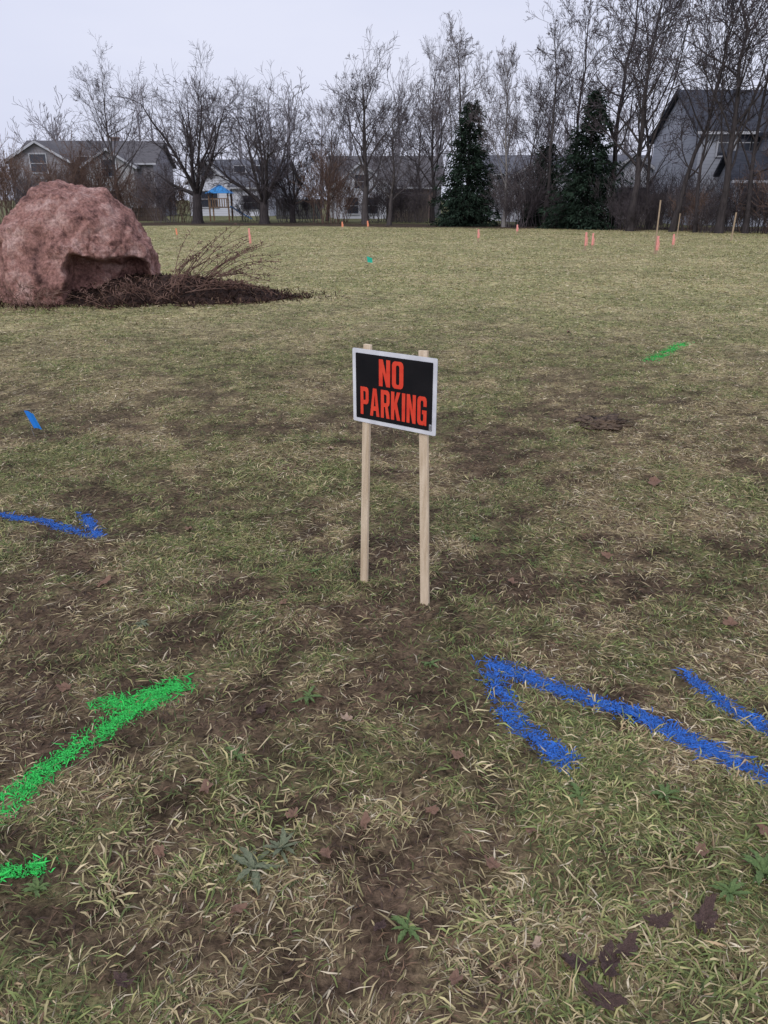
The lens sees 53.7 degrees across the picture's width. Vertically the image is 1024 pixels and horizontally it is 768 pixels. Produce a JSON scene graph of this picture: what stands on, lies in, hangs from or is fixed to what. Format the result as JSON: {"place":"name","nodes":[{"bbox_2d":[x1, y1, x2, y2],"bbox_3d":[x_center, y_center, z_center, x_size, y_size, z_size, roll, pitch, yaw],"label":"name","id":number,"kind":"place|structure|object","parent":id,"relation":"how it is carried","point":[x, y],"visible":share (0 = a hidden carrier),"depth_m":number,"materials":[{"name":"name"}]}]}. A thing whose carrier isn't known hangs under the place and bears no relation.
{"place":"outdoors","nodes":[
{"label":"outdoors","id":0,"kind":"place"},
{"bbox_2d":[3,137,176,215],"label":"house","id":1,"kind":"structure","parent":0,"point":[29,146],"depth_m":67.43,"materials":[{"name":"grey"}]},
{"bbox_2d":[28,153,48,173],"bbox_3d":[-29.303,-29.568,64.337,1.480,1.580,0.110,-2,22,-4],"label":"window","id":2,"kind":"structure","parent":1,"relation":"in","point":[37,155],"depth_m":64.27,"materials":[{"name":"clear glass"}]},
{"bbox_2d":[182,159,300,215],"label":"house","id":3,"kind":"structure","parent":0,"point":[217,211],"depth_m":72.28,"materials":[{"name":"white"}]},
{"bbox_2d":[201,190,219,207],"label":"window","id":4,"kind":"structure","parent":3,"relation":"in","point":[204,195],"depth_m":72.29,"materials":[{"name":"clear glass"}]},
{"bbox_2d":[0,200,767,1023],"bbox_3d":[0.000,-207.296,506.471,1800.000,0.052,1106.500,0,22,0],"label":"ground","id":5,"kind":"structure","parent":0,"point":[40,906],"depth_m":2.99,"materials":[{"name":"plant"}]},
{"bbox_2d":[0,128,40,221],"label":"shrub","id":6,"kind":"object","parent":5,"relation":"on","point":[10,193],"visible":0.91,"depth_m":53.01,"materials":[{"name":"plant"}]},
{"bbox_2d":[0,140,43,216],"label":"shrub","id":7,"kind":"object","parent":5,"relation":"on","point":[14,171],"visible":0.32,"depth_m":54.76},
{"bbox_2d":[11,170,42,204],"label":"shrub","id":8,"kind":"object","parent":5,"relation":"on","point":[22,193],"visible":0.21,"depth_m":52.35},
{"bbox_2d":[0,851,58,885],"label":"paint marking","id":9,"kind":"object","parent":5,"relation":"on","point":[32,865],"visible":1,"depth_m":1.83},
{"bbox_2d":[20,873,53,897],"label":"weed plant","id":10,"kind":"object","parent":5,"relation":"on","point":[38,884],"visible":1,"depth_m":1.78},
{"bbox_2d":[1,149,84,198],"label":"shrub","id":11,"kind":"object","parent":5,"relation":"on","point":[58,175],"visible":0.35,"depth_m":51.07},
{"bbox_2d":[0,511,105,538],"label":"paint marking","id":12,"kind":"object","parent":5,"relation":"on","point":[96,533],"visible":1,"depth_m":3.78,"materials":[{"name":"paint"}]},
{"bbox_2d":[35,124,111,187],"bbox_3d":[-21.701,-23.513,52.943,5.194,6.311,4.032,-4,23,-10],"label":"shrub","id":13,"kind":"object","parent":5,"relation":"on","point":[82,176],"visible":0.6,"depth_m":52.64,"materials":[{"name":"plant"}]},
{"bbox_2d":[0,672,197,824],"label":"paint marking","id":14,"kind":"object","parent":5,"relation":"on","point":[161,690],"visible":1,"depth_m":2.31,"materials":[{"name":"paint"}]},
{"bbox_2d":[63,138,134,199],"bbox_3d":[-20.514,-23.767,54.481,4.993,5.584,5.832,-5,23,-13],"label":"shrub","id":15,"kind":"object","parent":5,"relation":"on","point":[105,179],"visible":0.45,"depth_m":54.54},
{"bbox_2d":[96,163,151,219],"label":"shrub","id":16,"kind":"object","parent":5,"relation":"on","point":[126,192],"visible":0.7,"depth_m":55.01,"materials":[{"name":"plant"}]},
{"bbox_2d":[113,971,135,989],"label":"fallen leaf","id":17,"kind":"object","parent":5,"relation":"on","point":[120,978],"visible":1,"depth_m":1.56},
{"bbox_2d":[68,32,180,204],"bbox_3d":[-19.704,-27.898,55.715,6.934,12.466,8.200,8,24,18],"label":"bare tree","id":18,"kind":"object","parent":5,"relation":"on","point":[99,125],"visible":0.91,"depth_m":55.40,"materials":[{"name":"grey plant"}]},
{"bbox_2d":[124,171,166,217],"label":"shrub","id":19,"kind":"object","parent":5,"relation":"on","point":[145,191],"visible":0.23,"depth_m":56.98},
{"bbox_2d":[132,207,163,220],"bbox_3d":[-17.404,-21.933,55.925,2.283,1.020,0.145,0,22,0],"label":"wooden fence","id":20,"kind":"object","parent":5,"relation":"on","point":[144,216],"visible":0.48,"depth_m":55.86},
{"bbox_2d":[128,158,189,222],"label":"shrub","id":21,"kind":"object","parent":5,"relation":"on","point":[164,199],"visible":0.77,"depth_m":51.58,"materials":[{"name":"plant"}]},
{"bbox_2d":[0,271,344,310],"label":"mulch bed","id":22,"kind":"object","parent":5,"relation":"on","point":[187,296],"visible":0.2,"depth_m":11.97,"materials":[{"name":"wood"}]},
{"bbox_2d":[2,283,109,313],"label":"dried plant","id":23,"kind":"object","parent":22,"relation":"on","point":[37,298],"visible":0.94,"depth_m":11.06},
{"bbox_2d":[0,179,160,305],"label":"boulder","id":24,"kind":"object","parent":22,"relation":"on","point":[56,234],"visible":0.61,"depth_m":11.53,"materials":[{"name":"pink stone"}]},
{"bbox_2d":[75,274,133,308],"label":"dried plant","id":25,"kind":"object","parent":22,"relation":"on","point":[118,294],"visible":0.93,"depth_m":11.32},
{"bbox_2d":[92,273,186,302],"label":"dried plant","id":26,"kind":"object","parent":22,"relation":"on","point":[139,287],"visible":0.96,"depth_m":11.36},
{"bbox_2d":[166,229,237,287],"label":"dried plant","id":27,"kind":"object","parent":22,"relation":"on","point":[192,257],"visible":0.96,"depth_m":11.87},
{"bbox_2d":[156,260,274,295],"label":"dried plant","id":28,"kind":"object","parent":22,"relation":"on","point":[220,281],"visible":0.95,"depth_m":11.69,"materials":[{"name":"plant"}]},
{"bbox_2d":[176,223,266,286],"bbox_3d":[-2.601,-4.096,12.052,1.522,0.936,0.912,0,22,0],"label":"dried plant","id":29,"kind":"object","parent":22,"relation":"on","point":[236,252],"visible":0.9,"depth_m":12.08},
{"bbox_2d":[203,245,280,281],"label":"dried plant","id":30,"kind":"object","parent":22,"relation":"on","point":[239,272],"visible":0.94,"depth_m":12.19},
{"bbox_2d":[147,176,207,222],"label":"shrub","id":31,"kind":"object","parent":5,"relation":"on","point":[179,199],"visible":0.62,"depth_m":52.73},
{"bbox_2d":[89,41,270,223],"bbox_3d":[-11.918,-23.466,47.553,8.257,10.547,10.501,16,27,33],"label":"bare tree","id":32,"kind":"object","parent":5,"relation":"on","point":[196,193],"visible":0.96,"depth_m":47.38,"materials":[{"name":"brown plant"}]},
{"bbox_2d":[208,185,251,220],"bbox_3d":[-11.325,-22.646,55.563,3.110,2.494,1.748,0,22,0],"label":"playset","id":33,"kind":"object","parent":5,"relation":"on","point":[218,189],"visible":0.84,"depth_m":54.94,"materials":[{"name":"brown wood"}]},
{"bbox_2d":[224,744,246,763],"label":"weed plant","id":34,"kind":"object","parent":5,"relation":"on","point":[234,752],"visible":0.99,"depth_m":2.20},
{"bbox_2d":[226,184,259,221],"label":"shrub","id":35,"kind":"object","parent":5,"relation":"on","point":[240,210],"visible":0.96,"depth_m":53.74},
{"bbox_2d":[178,61,319,223],"bbox_3d":[-7.882,-23.058,47.390,10.492,9.866,7.990,17,28,35],"label":"bare tree","id":36,"kind":"object","parent":5,"relation":"on","point":[265,190],"visible":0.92,"depth_m":48.04,"materials":[{"name":"brown plant"}]},
{"bbox_2d":[233,180,272,220],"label":"shrub","id":37,"kind":"object","parent":5,"relation":"on","point":[258,208],"visible":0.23,"depth_m":55.52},
{"bbox_2d":[230,846,286,895],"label":"weed plant","id":38,"kind":"object","parent":5,"relation":"on","point":[248,859],"visible":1,"depth_m":1.83,"materials":[{"name":"plant"}]},
{"bbox_2d":[262,826,299,865],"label":"weed plant","id":39,"kind":"object","parent":5,"relation":"on","point":[284,839],"visible":1,"depth_m":1.87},
{"bbox_2d":[267,184,301,221],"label":"shrub","id":40,"kind":"object","parent":5,"relation":"on","point":[280,207],"visible":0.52,"depth_m":52.76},
{"bbox_2d":[240,108,329,222],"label":"bare tree","id":41,"kind":"object","parent":5,"relation":"on","point":[291,203],"visible":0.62,"depth_m":50.90,"materials":[{"name":"brown plant"}]},
{"bbox_2d":[276,199,321,218],"bbox_3d":[-6.858,-24.498,61.357,3.735,1.620,0.145,0,22,0],"label":"wooden fence","id":42,"kind":"object","parent":5,"relation":"on","point":[310,215],"visible":0.18,"depth_m":61.41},
{"bbox_2d":[278,168,325,222],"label":"shrub","id":43,"kind":"object","parent":5,"relation":"on","point":[305,207],"visible":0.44,"depth_m":52.60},
{"bbox_2d":[290,685,322,704],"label":"weed plant","id":44,"kind":"object","parent":5,"relation":"on","point":[308,695],"visible":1,"depth_m":2.45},
{"bbox_2d":[269,86,381,220],"bbox_3d":[-3.994,-25.366,54.389,7.743,8.771,5.664,4,23,9],"label":"bare tree","id":45,"kind":"object","parent":5,"relation":"on","point":[334,127],"visible":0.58,"depth_m":53.84,"materials":[{"name":"brown plant"}]},
{"bbox_2d":[287,134,370,223],"bbox_3d":[-3.538,-21.809,49.792,4.213,5.538,5.276,16,27,33],"label":"shrub","id":46,"kind":"object","parent":5,"relation":"on","point":[328,184],"visible":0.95,"depth_m":49.35,"materials":[{"name":"plant"}]},
{"bbox_2d":[317,165,374,222],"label":"shrub","id":47,"kind":"object","parent":5,"relation":"on","point":[348,190],"visible":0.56,"depth_m":51.54,"materials":[{"name":"plant"}]},
{"bbox_2d":[351,183,388,222],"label":"shrub","id":48,"kind":"object","parent":5,"relation":"on","point":[373,209],"visible":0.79,"depth_m":51.72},
{"bbox_2d":[320,24,426,224],"bbox_3d":[-0.655,-23.099,46.403,6.460,10.705,7.626,-1,22,-2],"label":"bare tree","id":49,"kind":"object","parent":5,"relation":"on","point":[364,210],"visible":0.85,"depth_m":45.98,"materials":[{"name":"grey plant"}]},
{"bbox_2d":[6,54,744,207],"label":"distant woods","id":50,"kind":"object","parent":5,"relation":"on","point":[56,135],"visible":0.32,"depth_m":110.97,"materials":[{"name":"plant"}]},
{"bbox_2d":[356,164,402,221],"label":"shrub","id":51,"kind":"object","parent":5,"relation":"on","point":[388,186],"visible":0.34,"depth_m":53.26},
{"bbox_2d":[353,66,433,225],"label":"bare tree","id":52,"kind":"object","parent":5,"relation":"on","point":[393,140],"visible":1,"depth_m":44.93,"materials":[{"name":"brown plant"}]},
{"bbox_2d":[352,344,437,605],"bbox_3d":[0.049,-0.077,2.969,0.392,1.121,0.078,18,28,36],"label":"no parking sign","id":53,"kind":"object","parent":5,"relation":"on","point":[395,390],"visible":0.95,"depth_m":2.84,"materials":[{"name":"black plastic"}]},
{"bbox_2d":[371,166,423,222],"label":"shrub","id":54,"kind":"object","parent":5,"relation":"on","point":[399,203],"visible":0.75,"depth_m":51.57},
{"bbox_2d":[389,910,422,943],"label":"weed plant","id":55,"kind":"object","parent":5,"relation":"on","point":[405,925],"visible":1,"depth_m":1.67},
{"bbox_2d":[386,192,428,221],"bbox_3d":[1.662,-21.633,53.885,3.019,2.020,0.145,0,22,0],"label":"wooden fence","id":56,"kind":"object","parent":5,"relation":"on","point":[425,217],"visible":0.38,"depth_m":53.99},
{"bbox_2d":[366,58,457,219],"bbox_3d":[2.131,-26.130,53.886,7.638,10.528,7.867,-5,23,-12],"label":"bare tree","id":57,"kind":"object","parent":5,"relation":"on","point":[418,154],"visible":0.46,"depth_m":54.11,"materials":[{"name":"brown plant"}]},
{"bbox_2d":[403,176,441,222],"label":"shrub","id":58,"kind":"object","parent":5,"relation":"on","point":[418,197],"visible":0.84,"depth_m":50.74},
{"bbox_2d":[383,16,495,222],"bbox_3d":[3.429,-25.005,48.928,6.552,12.294,8.448,-5,23,-12],"label":"bare tree","id":59,"kind":"object","parent":5,"relation":"on","point":[432,211],"visible":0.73,"depth_m":48.91,"materials":[{"name":"brown plant"}]},
{"bbox_2d":[410,10,505,202],"bbox_3d":[4.720,-23.042,44.881,6.290,11.798,5.057,14,26,30],"label":"bare tree","id":60,"kind":"object","parent":5,"relation":"on","point":[459,64],"visible":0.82,"depth_m":43.43,"materials":[{"name":"grey plant"}]},
{"bbox_2d":[426,99,517,226],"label":"spruce tree","id":61,"kind":"object","parent":5,"relation":"on","point":[460,213],"visible":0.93,"depth_m":44.34,"materials":[{"name":"green plant"}]},
{"bbox_2d":[464,36,537,226],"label":"bare tree","id":62,"kind":"object","parent":5,"relation":"on","point":[505,73],"visible":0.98,"depth_m":41.98,"materials":[{"name":"brown plant"}]},
{"bbox_2d":[485,158,562,226],"bbox_3d":[8.169,-18.445,43.938,5.032,3.730,3.903,-6,23,-14],"label":"shrub","id":63,"kind":"object","parent":5,"relation":"on","point":[497,188],"visible":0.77,"depth_m":43.28,"materials":[{"name":"plant"}]},
{"bbox_2d":[488,53,568,221],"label":"bare tree","id":64,"kind":"object","parent":5,"relation":"on","point":[535,121],"visible":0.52,"depth_m":47.03,"materials":[{"name":"grey plant"}]},
{"bbox_2d":[475,665,585,779],"bbox_3d":[0.433,0.637,2.350,0.185,0.018,0.576,-9,24,-21],"label":"paint marking","id":65,"kind":"object","parent":5,"relation":"on","point":[557,754],"visible":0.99,"depth_m":2.31,"materials":[{"name":"paint"}]},
{"bbox_2d":[489,136,575,227],"bbox_3d":[8.482,-18.668,43.012,4.959,4.876,4.492,-14,26,-31],"label":"shrub","id":66,"kind":"object","parent":5,"relation":"on","point":[533,202],"visible":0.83,"depth_m":42.88,"materials":[{"name":"plant"}]},
{"bbox_2d":[515,143,565,225],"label":"tree","id":67,"kind":"object","parent":5,"relation":"on","point":[554,174],"visible":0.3,"depth_m":45.46,"materials":[{"name":"green plant"}]},
{"bbox_2d":[498,0,603,226],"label":"bare tree","id":68,"kind":"object","parent":5,"relation":"on","point":[540,103],"visible":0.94,"depth_m":42.01,"materials":[{"name":"grey plant"}]},
{"bbox_2d":[565,782,589,806],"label":"weed plant","id":69,"kind":"object","parent":5,"relation":"on","point":[577,792],"visible":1,"depth_m":2.04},
{"bbox_2d":[557,952,598,970],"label":"fallen leaf","id":70,"kind":"object","parent":5,"relation":"on","point":[566,957],"visible":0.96,"depth_m":1.60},
{"bbox_2d":[522,0,644,196],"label":"bare tree","id":71,"kind":"object","parent":5,"relation":"on","point":[581,23],"visible":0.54,"depth_m":45.22,"materials":[{"name":"brown plant"}]},
{"bbox_2d":[534,88,633,230],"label":"spruce tree","id":72,"kind":"object","parent":5,"relation":"on","point":[579,214],"visible":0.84,"depth_m":40.57,"materials":[{"name":"green plant"}]},
{"bbox_2d":[566,976,627,1010],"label":"fallen leaf","id":73,"kind":"object","parent":5,"relation":"on","point":[615,1000],"visible":1,"depth_m":1.53,"materials":[{"name":"plant"}]},
{"bbox_2d":[572,413,633,430],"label":"soil clump","id":74,"kind":"object","parent":5,"relation":"on","point":[610,421],"visible":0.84,"depth_m":5.49,"materials":[{"name":"soil"}]},
{"bbox_2d":[598,939,620,992],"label":"fallen leaf","id":75,"kind":"object","parent":5,"relation":"on","point":[608,947],"visible":1,"depth_m":1.60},
{"bbox_2d":[583,159,642,223],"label":"shrub","id":76,"kind":"object","parent":5,"relation":"on","point":[623,179],"visible":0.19,"depth_m":43.97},
{"bbox_2d":[472,654,767,783],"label":"paint marking","id":77,"kind":"object","parent":5,"relation":"on","point":[709,750],"visible":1,"depth_m":2.35,"materials":[{"name":"paint"}]},
{"bbox_2d":[588,173,651,229],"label":"shrub","id":78,"kind":"object","parent":5,"relation":"on","point":[614,206],"visible":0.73,"depth_m":39.68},
{"bbox_2d":[613,930,638,961],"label":"fallen leaf","id":79,"kind":"object","parent":5,"relation":"on","point":[627,946],"visible":1,"depth_m":1.63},
{"bbox_2d":[552,0,703,222],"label":"bare tree","id":80,"kind":"object","parent":5,"relation":"on","point":[606,49],"visible":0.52,"depth_m":40.21,"materials":[{"name":"brown plant"}]},
{"bbox_2d":[611,189,660,231],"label":"shrub","id":81,"kind":"object","parent":5,"relation":"on","point":[636,214],"visible":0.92,"depth_m":37.94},
{"bbox_2d":[608,150,668,227],"bbox_3d":[14.255,-17.995,42.201,3.971,4.229,4.890,1,22,3],"label":"shrub","id":82,"kind":"object","parent":5,"relation":"on","point":[645,175],"visible":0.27,"depth_m":42.03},
{"bbox_2d":[589,0,698,229],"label":"bare tree","id":83,"kind":"object","parent":5,"relation":"on","point":[647,169],"visible":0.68,"depth_m":37.56,"materials":[{"name":"brown plant"}]},
{"bbox_2d":[559,0,747,230],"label":"bare tree","id":84,"kind":"object","parent":5,"relation":"on","point":[640,113],"visible":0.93,"depth_m":36.01,"materials":[{"name":"brown plant"}]},
{"bbox_2d":[642,911,674,928],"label":"fallen leaf","id":85,"kind":"object","parent":5,"relation":"on","point":[661,921],"visible":1,"depth_m":1.69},
{"bbox_2d":[628,164,691,228],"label":"shrub","id":86,"kind":"object","parent":5,"relation":"on","point":[670,180],"visible":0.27,"depth_m":40.50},
{"bbox_2d":[636,175,691,230],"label":"shrub","id":87,"kind":"object","parent":5,"relation":"on","point":[653,213],"visible":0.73,"depth_m":38.90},
{"bbox_2d":[650,782,685,805],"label":"weed plant","id":88,"kind":"object","parent":5,"relation":"on","point":[666,790],"visible":1,"depth_m":2.06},
{"bbox_2d":[646,342,694,361],"bbox_3d":[3.032,-1.729,8.113,0.258,0.030,1.549,16,27,33],"label":"paint marking","id":89,"kind":"object","parent":5,"relation":"on","point":[674,345],"visible":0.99,"depth_m":8.07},
{"bbox_2d":[639,163,721,228],"bbox_3d":[15.698,-16.728,40.206,4.436,3.390,3.547,-2,23,-5],"label":"shrub","id":90,"kind":"object","parent":5,"relation":"on","point":[692,179],"visible":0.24,"depth_m":40.19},
{"bbox_2d":[662,177,718,230],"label":"shrub","id":91,"kind":"object","parent":5,"relation":"on","point":[673,198],"visible":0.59,"depth_m":37.91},
{"bbox_2d":[665,184,728,231],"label":"shrub","id":92,"kind":"object","parent":5,"relation":"on","point":[699,206],"visible":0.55,"depth_m":37.13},
{"bbox_2d":[636,0,767,233],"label":"bare tree","id":93,"kind":"object","parent":5,"relation":"on","point":[720,221],"visible":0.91,"depth_m":32.82,"materials":[{"name":"brown plant"}]},
{"bbox_2d":[638,0,767,231],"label":"bare tree","id":94,"kind":"object","parent":5,"relation":"on","point":[675,218],"visible":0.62,"depth_m":35.08,"materials":[{"name":"brown plant"}]},
{"bbox_2d":[692,892,718,944],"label":"fallen leaf","id":95,"kind":"object","parent":5,"relation":"on","point":[708,915],"visible":1,"depth_m":1.70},
{"bbox_2d":[684,189,727,232],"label":"shrub","id":96,"kind":"object","parent":5,"relation":"on","point":[708,216],"visible":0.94,"depth_m":35.87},
{"bbox_2d":[660,0,767,232],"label":"bare tree","id":97,"kind":"object","parent":5,"relation":"on","point":[695,228],"visible":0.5,"depth_m":34.22,"materials":[{"name":"brown plant"}]},
{"bbox_2d":[674,667,767,735],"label":"paint marking","id":98,"kind":"object","parent":5,"relation":"on","point":[727,705],"visible":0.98,"depth_m":2.44,"materials":[{"name":"paint"}]},
{"bbox_2d":[682,0,767,233],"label":"bare tree","id":99,"kind":"object","parent":5,"relation":"on","point":[746,225],"visible":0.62,"depth_m":34.24,"materials":[{"name":"brown plant"}]},
{"bbox_2d":[706,877,752,903],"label":"weed plant","id":100,"kind":"object","parent":5,"relation":"on","point":[733,888],"visible":1,"depth_m":1.76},
{"bbox_2d":[704,175,766,231],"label":"shrub","id":101,"kind":"object","parent":5,"relation":"on","point":[729,213],"visible":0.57,"depth_m":35.93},
{"bbox_2d":[704,162,766,230],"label":"shrub","id":102,"kind":"object","parent":5,"relation":"on","point":[739,181],"visible":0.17,"depth_m":38.75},
{"bbox_2d":[717,177,767,232],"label":"shrub","id":103,"kind":"object","parent":5,"relation":"on","point":[743,205],"visible":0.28,"depth_m":36.10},
{"bbox_2d":[719,148,767,232],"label":"shrub","id":104,"kind":"object","parent":5,"relation":"on","point":[758,175],"visible":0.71,"depth_m":35.31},
{"bbox_2d":[731,183,767,233],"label":"shrub","id":105,"kind":"object","parent":5,"relation":"on","point":[765,215],"visible":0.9,"depth_m":35.22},
{"bbox_2d":[736,104,767,184],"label":"bare tree","id":106,"kind":"object","parent":5,"relation":"on","point":[764,129],"visible":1,"depth_m":33.86,"materials":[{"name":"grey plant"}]},
{"bbox_2d":[740,846,767,887],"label":"weed plant","id":107,"kind":"object","parent":5,"relation":"on","point":[762,869],"visible":1,"depth_m":1.82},
{"bbox_2d":[0,0,767,199],"label":"sky","id":108,"kind":"structure","parent":0,"point":[42,42],"materials":[{"name":"white"}]},
{"bbox_2d":[324,156,445,218],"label":"house","id":109,"kind":"structure","parent":0,"point":[355,215],"depth_m":62.56,"materials":[{"name":"grey"}]},
{"bbox_2d":[474,153,654,221],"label":"house","id":110,"kind":"structure","parent":0,"point":[622,158],"depth_m":55.01,"materials":[{"name":"white"}]},
{"bbox_2d":[649,90,767,226],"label":"house","id":111,"kind":"structure","parent":0,"point":[717,167],"depth_m":45.85,"materials":[{"name":"grey"}]},
{"bbox_2d":[715,134,737,156],"bbox_3d":[20.344,-21.917,45.003,1.180,1.580,0.110,0,22,0],"label":"window","id":112,"kind":"structure","parent":111,"relation":"in","point":[718,147],"depth_m":45.09,"materials":[{"name":"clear glass"}]},
{"bbox_2d":[733,134,753,150],"bbox_3d":[21.300,-21.917,45.003,1.080,1.580,0.110,0,22,0],"label":"window","id":113,"kind":"structure","parent":111,"relation":"in","point":[747,144],"depth_m":44.99,"materials":[{"name":"grey glass"}]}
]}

